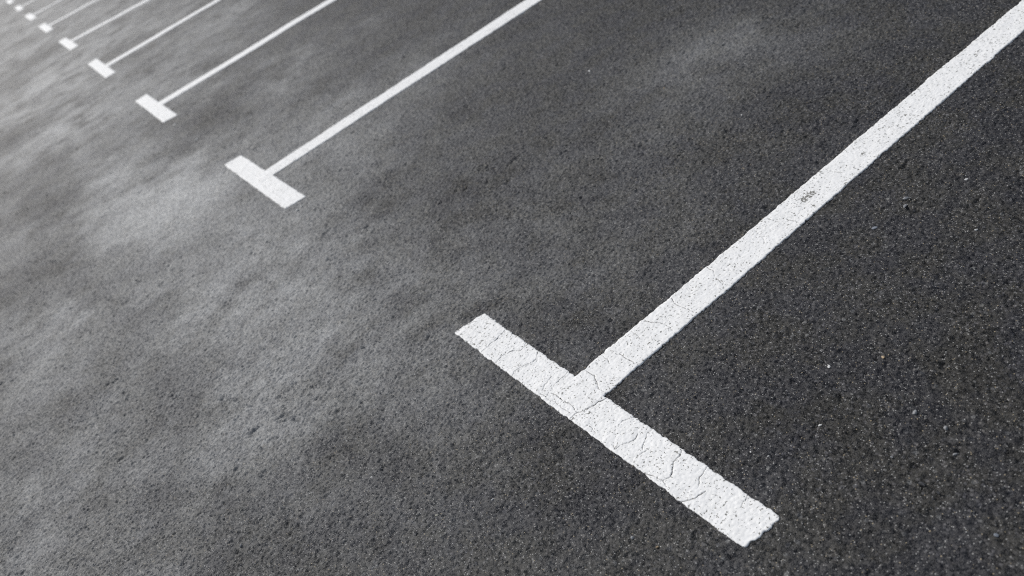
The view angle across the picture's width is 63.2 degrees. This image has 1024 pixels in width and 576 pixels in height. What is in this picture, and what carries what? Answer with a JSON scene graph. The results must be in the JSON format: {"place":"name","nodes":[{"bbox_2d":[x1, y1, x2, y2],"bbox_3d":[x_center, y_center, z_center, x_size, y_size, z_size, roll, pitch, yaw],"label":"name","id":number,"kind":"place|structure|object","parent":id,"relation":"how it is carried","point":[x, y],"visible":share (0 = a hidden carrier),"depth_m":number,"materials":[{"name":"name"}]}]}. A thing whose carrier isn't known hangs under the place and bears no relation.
{"place":"outdoors","nodes":[
{"label":"outdoors","id":0,"kind":"place"},
{"bbox_2d":[0,0,1023,575],"bbox_3d":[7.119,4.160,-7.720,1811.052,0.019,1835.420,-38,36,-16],"label":"ground","id":1,"kind":"structure","parent":0,"point":[210,362],"depth_m":2.56,"materials":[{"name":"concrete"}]},
{"bbox_2d":[15,0,32,10],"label":"parking marking","id":2,"kind":"object","parent":1,"relation":"on","point":[18,8],"visible":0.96,"depth_m":15.69,"materials":[{"name":"paint"}]},
{"bbox_2d":[25,0,60,19],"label":"parking marking","id":3,"kind":"object","parent":1,"relation":"on","point":[30,16],"visible":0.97,"depth_m":13.79,"materials":[{"name":"paint"}]},
{"bbox_2d":[39,0,96,32],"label":"parking marking","id":4,"kind":"object","parent":1,"relation":"on","point":[45,27],"visible":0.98,"depth_m":11.89,"materials":[{"name":"paint"}]},
{"bbox_2d":[58,0,147,49],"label":"parking marking","id":5,"kind":"object","parent":1,"relation":"on","point":[68,43],"visible":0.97,"depth_m":9.94,"materials":[{"name":"paint"}]},
{"bbox_2d":[88,0,219,77],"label":"parking marking","id":6,"kind":"object","parent":1,"relation":"on","point":[101,68],"visible":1,"depth_m":7.95,"materials":[{"name":"paint"}]},
{"bbox_2d":[136,0,335,122],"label":"parking marking","id":7,"kind":"object","parent":1,"relation":"on","point":[158,110],"visible":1,"depth_m":6.04,"materials":[{"name":"paint"}]},
{"bbox_2d":[225,0,540,208],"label":"parking marking","id":8,"kind":"object","parent":1,"relation":"on","point":[267,183],"visible":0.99,"depth_m":4.18,"materials":[{"name":"paint"}]},
{"bbox_2d":[455,0,1023,547],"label":"parking marking","id":9,"kind":"object","parent":1,"relation":"on","point":[733,512],"visible":1,"depth_m":2.16,"materials":[{"name":"paint"}]}
]}

